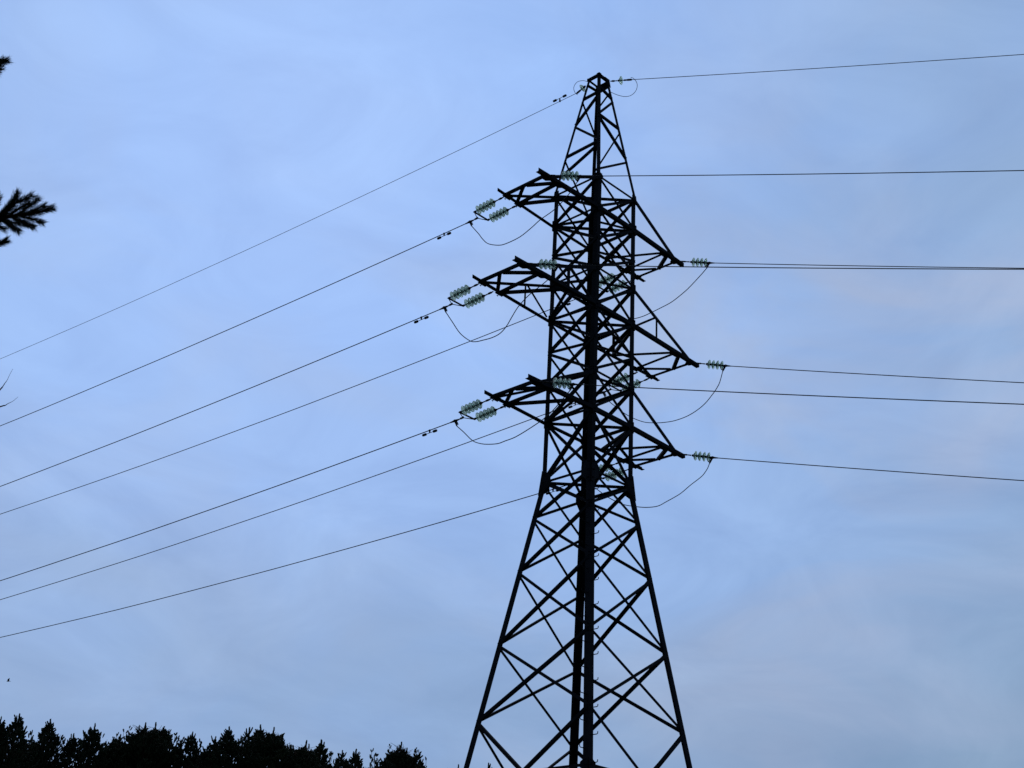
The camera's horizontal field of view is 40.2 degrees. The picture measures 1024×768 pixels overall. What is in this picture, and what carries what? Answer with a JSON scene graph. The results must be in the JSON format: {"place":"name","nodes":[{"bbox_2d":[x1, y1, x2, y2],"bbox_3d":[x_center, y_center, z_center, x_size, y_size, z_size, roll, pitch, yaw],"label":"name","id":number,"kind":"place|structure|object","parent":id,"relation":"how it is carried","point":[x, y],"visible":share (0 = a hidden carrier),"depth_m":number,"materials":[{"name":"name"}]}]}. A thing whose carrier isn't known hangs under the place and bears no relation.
{"place":"outdoors","nodes":[
{"label":"outdoors","id":0,"kind":"place"},
{"bbox_2d":[0,0,1023,767],"label":"sky","id":1,"kind":"structure","parent":0,"point":[811,616],"materials":[{"name":"blue"}]},
{"bbox_3d":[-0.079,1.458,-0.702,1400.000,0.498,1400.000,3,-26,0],"label":"ground","id":2,"kind":"structure","parent":0,"visible":0},
{"bbox_2d":[0,715,17,767],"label":"pine tree","id":3,"kind":"object","parent":2,"relation":"on","point":[2,727],"visible":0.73,"depth_m":52.75,"materials":[{"name":"black plant"}]},
{"bbox_2d":[0,713,39,767],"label":"pine tree","id":4,"kind":"object","parent":2,"relation":"on","point":[14,730],"visible":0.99,"depth_m":52.65,"materials":[{"name":"black plant"}]},
{"bbox_2d":[0,56,57,246],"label":"pine tree","id":5,"kind":"object","parent":2,"relation":"on","point":[8,211],"visible":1,"depth_m":8.72,"materials":[{"name":"green plant"}]},
{"bbox_2d":[13,738,47,767],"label":"bushy tree","id":6,"kind":"object","parent":2,"relation":"on","point":[29,756],"visible":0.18,"depth_m":56.10,"materials":[{"name":"black plant"}]},
{"bbox_2d":[21,719,73,767],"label":"pine tree","id":7,"kind":"object","parent":2,"relation":"on","point":[49,739],"visible":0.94,"depth_m":54.53,"materials":[{"name":"black plant"}]},
{"bbox_2d":[52,733,78,767],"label":"pine tree","id":8,"kind":"object","parent":2,"relation":"on","point":[69,748],"visible":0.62,"depth_m":55.58,"materials":[{"name":"black plant"}]},
{"bbox_2d":[67,723,111,767],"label":"pine tree","id":9,"kind":"object","parent":2,"relation":"on","point":[84,756],"visible":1,"depth_m":54.60,"materials":[{"name":"black plant"}]},
{"bbox_2d":[94,734,128,767],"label":"bushy tree","id":10,"kind":"object","parent":2,"relation":"on","point":[109,753],"visible":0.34,"depth_m":56.27,"materials":[{"name":"black plant"}]},
{"bbox_2d":[103,722,180,767],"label":"bushy tree","id":11,"kind":"object","parent":2,"relation":"on","point":[142,742],"visible":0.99,"depth_m":55.59,"materials":[{"name":"black plant"}]},
{"bbox_2d":[123,722,185,767],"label":"bushy tree","id":12,"kind":"object","parent":2,"relation":"on","point":[164,733],"visible":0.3,"depth_m":56.71,"materials":[{"name":"black plant"}]},
{"bbox_2d":[169,732,201,767],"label":"pine tree","id":13,"kind":"object","parent":2,"relation":"on","point":[191,744],"visible":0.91,"depth_m":56.72,"materials":[{"name":"black plant"}]},
{"bbox_2d":[190,735,235,767],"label":"pine tree","id":14,"kind":"object","parent":2,"relation":"on","point":[209,758],"visible":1,"depth_m":55.47,"materials":[{"name":"black plant"}]},
{"bbox_2d":[212,726,247,767],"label":"pine tree","id":15,"kind":"object","parent":2,"relation":"on","point":[228,743],"visible":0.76,"depth_m":56.53,"materials":[{"name":"black plant"}]},
{"bbox_2d":[235,726,252,763],"bbox_3d":[-11.457,20.861,56.521,3.114,13.991,3.185,11,-27,-17],"label":"pine tree","id":16,"kind":"object","parent":2,"relation":"on","point":[246,736],"visible":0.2,"depth_m":59.26,"materials":[{"name":"black plant"}]},
{"bbox_2d":[244,724,269,766],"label":"pine tree","id":17,"kind":"object","parent":2,"relation":"on","point":[261,732],"visible":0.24,"depth_m":57.99,"materials":[{"name":"black plant"}]},
{"bbox_2d":[231,727,299,767],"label":"bushy tree","id":18,"kind":"object","parent":2,"relation":"on","point":[271,750],"visible":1,"depth_m":56.21,"materials":[{"name":"black plant"}]},
{"bbox_2d":[288,740,330,767],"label":"bushy tree","id":19,"kind":"object","parent":2,"relation":"on","point":[303,757],"visible":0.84,"depth_m":57.33,"materials":[{"name":"black plant"}]},
{"bbox_2d":[314,739,333,767],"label":"pine tree","id":20,"kind":"object","parent":2,"relation":"on","point":[321,750],"visible":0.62,"depth_m":60.63,"materials":[{"name":"black plant"}]},
{"bbox_2d":[327,750,353,767],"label":"pine tree","id":21,"kind":"object","parent":2,"relation":"on","point":[340,762],"visible":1,"depth_m":58.73,"materials":[{"name":"black plant"}]},
{"bbox_2d":[348,749,363,767],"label":"pine tree","id":22,"kind":"object","parent":2,"relation":"on","point":[355,760],"visible":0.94,"depth_m":59.61,"materials":[{"name":"black plant"}]},
{"bbox_2d":[379,754,394,767],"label":"pine tree","id":23,"kind":"object","parent":2,"relation":"on","point":[385,763],"visible":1,"depth_m":58.69,"materials":[{"name":"black plant"}]},
{"bbox_2d":[369,741,426,767],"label":"bushy tree","id":24,"kind":"object","parent":2,"relation":"on","point":[400,757],"visible":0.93,"depth_m":59.55,"materials":[{"name":"black plant"}]},
{"bbox_2d":[464,72,698,767],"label":"lattice pylon","id":25,"kind":"object","parent":2,"relation":"on","point":[589,478],"visible":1,"depth_m":35.85,"materials":[{"name":"metal"}]},
{"bbox_2d":[439,283,493,312],"bbox_3d":[-1.267,-2.190,36.258,1.564,0.316,0.777,-23,-37,27],"label":"insulator string","id":26,"kind":"object","parent":25,"relation":"attached to","point":[458,293],"visible":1,"depth_m":36.20,"materials":[{"name":"green glass"}]},
{"bbox_2d":[0,310,438,486],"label":"line wire","id":27,"kind":"object","parent":26,"relation":"attached to","point":[226,397],"visible":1,"depth_m":40.48,"materials":[{"name":"metal"}]},
{"bbox_2d":[414,316,428,322],"bbox_3d":[-2.392,-1.722,36.912,0.476,0.133,0.071,-21,-35,30],"label":"vibration damper","id":28,"kind":"object","parent":27,"relation":"attached to","point":[426,317],"visible":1,"depth_m":36.90,"materials":[{"name":"black metal"}]},
{"bbox_2d":[450,399,504,425],"bbox_3d":[-0.947,0.744,35.392,1.564,0.317,0.777,-23,-37,27],"label":"insulator string","id":29,"kind":"object","parent":25,"relation":"attached to","point":[473,406],"visible":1,"depth_m":35.33,"materials":[{"name":"green glass"}]},
{"bbox_2d":[0,422,449,580],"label":"line wire","id":30,"kind":"object","parent":29,"relation":"attached to","point":[229,502],"visible":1,"depth_m":39.63,"materials":[{"name":"metal"}]},
{"bbox_2d":[422,429,436,435],"bbox_3d":[-2.121,1.234,36.074,0.476,0.132,0.071,-21,-35,29],"label":"vibration damper","id":31,"kind":"object","parent":30,"relation":"attached to","point":[434,431],"visible":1,"depth_m":36.06,"materials":[{"name":"black metal"}]},
{"bbox_2d":[465,197,515,226],"bbox_3d":[-0.647,-4.634,37.992,1.564,0.316,0.777,-23,-37,28],"label":"insulator string","id":32,"kind":"object","parent":25,"relation":"attached to","point":[490,204],"visible":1,"depth_m":37.94,"materials":[{"name":"green glass"}]},
{"bbox_2d":[0,224,464,425],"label":"line wire","id":33,"kind":"object","parent":32,"relation":"attached to","point":[241,323],"visible":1,"depth_m":42.49,"materials":[{"name":"metal"}]},
{"bbox_2d":[437,232,450,239],"bbox_3d":[-1.878,-4.125,38.710,0.476,0.132,0.071,-21,-35,30],"label":"vibration damper","id":34,"kind":"object","parent":33,"relation":"attached to","point":[439,237],"visible":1,"depth_m":38.70,"materials":[{"name":"black metal"}]},
{"bbox_2d":[525,259,564,271],"bbox_3d":[0.805,-2.929,34.528,1.052,0.317,0.262,5,-18,23],"label":"insulator string","id":35,"kind":"object","parent":25,"relation":"attached to","point":[546,264],"visible":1,"depth_m":34.47,"materials":[{"name":"green glass"}]},
{"bbox_2d":[446,271,554,341],"bbox_3d":[-0.352,-1.761,35.140,3.609,1.284,0.049,-17,-32,36],"label":"jumper cable","id":36,"kind":"object","parent":35,"relation":"hanging from","point":[510,318],"visible":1,"depth_m":34.77,"materials":[{"name":"metal"}]},
{"bbox_2d":[565,265,1023,269],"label":"line wire","id":37,"kind":"object","parent":35,"relation":"attached to","point":[800,267],"visible":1,"depth_m":31.97,"materials":[{"name":"metal"}]},
{"bbox_2d":[539,378,578,390],"bbox_3d":[1.125,0.005,33.662,1.052,0.317,0.262,5,-18,23],"label":"insulator string","id":38,"kind":"object","parent":25,"relation":"attached to","point":[560,383],"visible":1,"depth_m":33.61,"materials":[{"name":"green glass"}]},
{"bbox_2d":[457,391,569,444],"bbox_3d":[-0.022,0.988,34.361,3.608,0.876,0.048,-17,-32,36],"label":"jumper cable","id":39,"kind":"object","parent":38,"relation":"hanging from","point":[517,435],"visible":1,"depth_m":34.08,"materials":[{"name":"metal"}]},
{"bbox_2d":[579,384,1023,404],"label":"line wire","id":40,"kind":"object","parent":38,"relation":"attached to","point":[806,395],"visible":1,"depth_m":31.23,"materials":[{"name":"metal"}]},
{"bbox_2d":[548,171,585,181],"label":"insulator string","id":41,"kind":"object","parent":25,"relation":"attached to","point":[567,175],"visible":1,"depth_m":36.21,"materials":[{"name":"green glass"}]},
{"bbox_2d":[472,182,576,245],"bbox_3d":[0.273,-4.302,36.920,3.610,1.055,0.048,-17,-32,36],"label":"jumper cable","id":42,"kind":"object","parent":41,"relation":"hanging from","point":[530,228],"visible":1,"depth_m":36.62,"materials":[{"name":"metal"}]},
{"bbox_2d":[586,170,1023,176],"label":"line wire","id":43,"kind":"object","parent":41,"relation":"attached to","point":[814,173],"visible":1,"depth_m":33.66,"materials":[{"name":"metal"}]},
{"bbox_2d":[576,85,585,93],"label":"insulator string","id":44,"kind":"object","parent":25,"relation":"attached to","point":[583,88],"visible":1,"depth_m":40.91,"materials":[{"name":"green glass"}]},
{"bbox_2d":[1,94,574,358],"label":"earth wire","id":45,"kind":"object","parent":44,"relation":"attached to","point":[303,223],"visible":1,"depth_m":46.35,"materials":[{"name":"metal"}]},
{"bbox_2d":[580,462,627,481],"bbox_3d":[2.545,2.483,38.655,1.561,0.316,0.776,-22,-36,28],"label":"insulator string","id":46,"kind":"object","parent":25,"relation":"attached to","point":[611,474],"visible":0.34,"depth_m":38.66,"materials":[{"name":"green glass"}]},
{"bbox_2d":[0,481,579,637],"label":"line wire","id":47,"kind":"object","parent":46,"relation":"attached to","point":[283,566],"visible":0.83,"depth_m":44.71,"materials":[{"name":"metal"}]},
{"bbox_2d":[599,273,627,293],"bbox_3d":[2.828,-2.886,41.230,1.566,0.316,0.776,-23,-37,27],"label":"insulator string","id":48,"kind":"object","parent":25,"relation":"attached to","point":[608,278],"visible":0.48,"depth_m":41.17,"materials":[{"name":"green glass"}]},
{"bbox_2d":[1,299,574,513],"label":"line wire","id":49,"kind":"object","parent":48,"relation":"attached to","point":[293,409],"visible":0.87,"depth_m":47.37,"materials":[{"name":"metal"}]},
{"bbox_2d":[610,76,631,84],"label":"insulator string","id":50,"kind":"object","parent":25,"relation":"attached to","point":[620,80],"visible":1,"depth_m":40.80,"materials":[{"name":"green glass"}]},
{"bbox_2d":[632,54,1023,79],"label":"earth wire","id":51,"kind":"object","parent":50,"relation":"attached to","point":[829,67],"visible":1,"depth_m":38.42,"materials":[{"name":"metal"}]},
{"bbox_2d":[600,372,647,396],"bbox_3d":[3.156,0.044,40.375,1.569,0.317,0.776,-24,-37,27],"label":"insulator string","id":52,"kind":"object","parent":25,"relation":"attached to","point":[626,376],"visible":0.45,"depth_m":40.31,"materials":[{"name":"green glass"}]},
{"bbox_2d":[0,403,573,599],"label":"line wire","id":53,"kind":"object","parent":52,"relation":"attached to","point":[286,506],"visible":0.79,"depth_m":46.63,"materials":[{"name":"metal"}]},
{"bbox_2d":[679,258,714,266],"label":"insulator string","id":54,"kind":"object","parent":25,"relation":"attached to","point":[701,262],"visible":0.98,"depth_m":39.77,"materials":[{"name":"green glass"}]},
{"bbox_2d":[601,268,706,318],"bbox_3d":[3.922,-2.446,40.314,3.686,1.096,0.038,-12,-30,29],"label":"jumper cable","id":55,"kind":"object","parent":54,"relation":"hanging from","point":[674,299],"visible":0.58,"depth_m":39.79,"materials":[{"name":"metal"}]},
{"bbox_2d":[718,263,1023,268],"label":"line wire","id":56,"kind":"object","parent":54,"relation":"attached to","point":[870,266],"visible":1,"depth_m":37.81,"materials":[{"name":"metal"}]},
{"bbox_2d":[680,451,717,463],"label":"insulator string","id":57,"kind":"object","parent":25,"relation":"attached to","point":[708,457],"visible":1,"depth_m":37.18,"materials":[{"name":"green glass"}]},
{"bbox_2d":[597,464,709,507],"bbox_3d":[3.645,2.891,37.752,3.686,0.986,0.037,-12,-30,29],"label":"jumper cable","id":58,"kind":"object","parent":57,"relation":"hanging from","point":[666,501],"visible":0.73,"depth_m":37.29,"materials":[{"name":"metal"}]},
{"bbox_2d":[719,458,1023,480],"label":"line wire","id":59,"kind":"object","parent":57,"relation":"attached to","point":[873,469],"visible":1,"depth_m":35.39,"materials":[{"name":"metal"}]},
{"bbox_2d":[694,360,730,370],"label":"insulator string","id":60,"kind":"object","parent":25,"relation":"attached to","point":[709,364],"visible":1,"depth_m":38.92,"materials":[{"name":"green glass"}]},
{"bbox_2d":[610,371,722,422],"bbox_3d":[4.248,0.548,39.427,3.688,1.230,0.039,-12,-30,29],"label":"jumper cable","id":61,"kind":"object","parent":60,"relation":"hanging from","point":[685,416],"visible":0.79,"depth_m":38.84,"materials":[{"name":"metal"}]},
{"bbox_2d":[731,366,1023,382],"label":"line wire","id":62,"kind":"object","parent":60,"relation":"attached to","point":[877,374],"visible":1,"depth_m":37.13,"materials":[{"name":"metal"}]}
]}

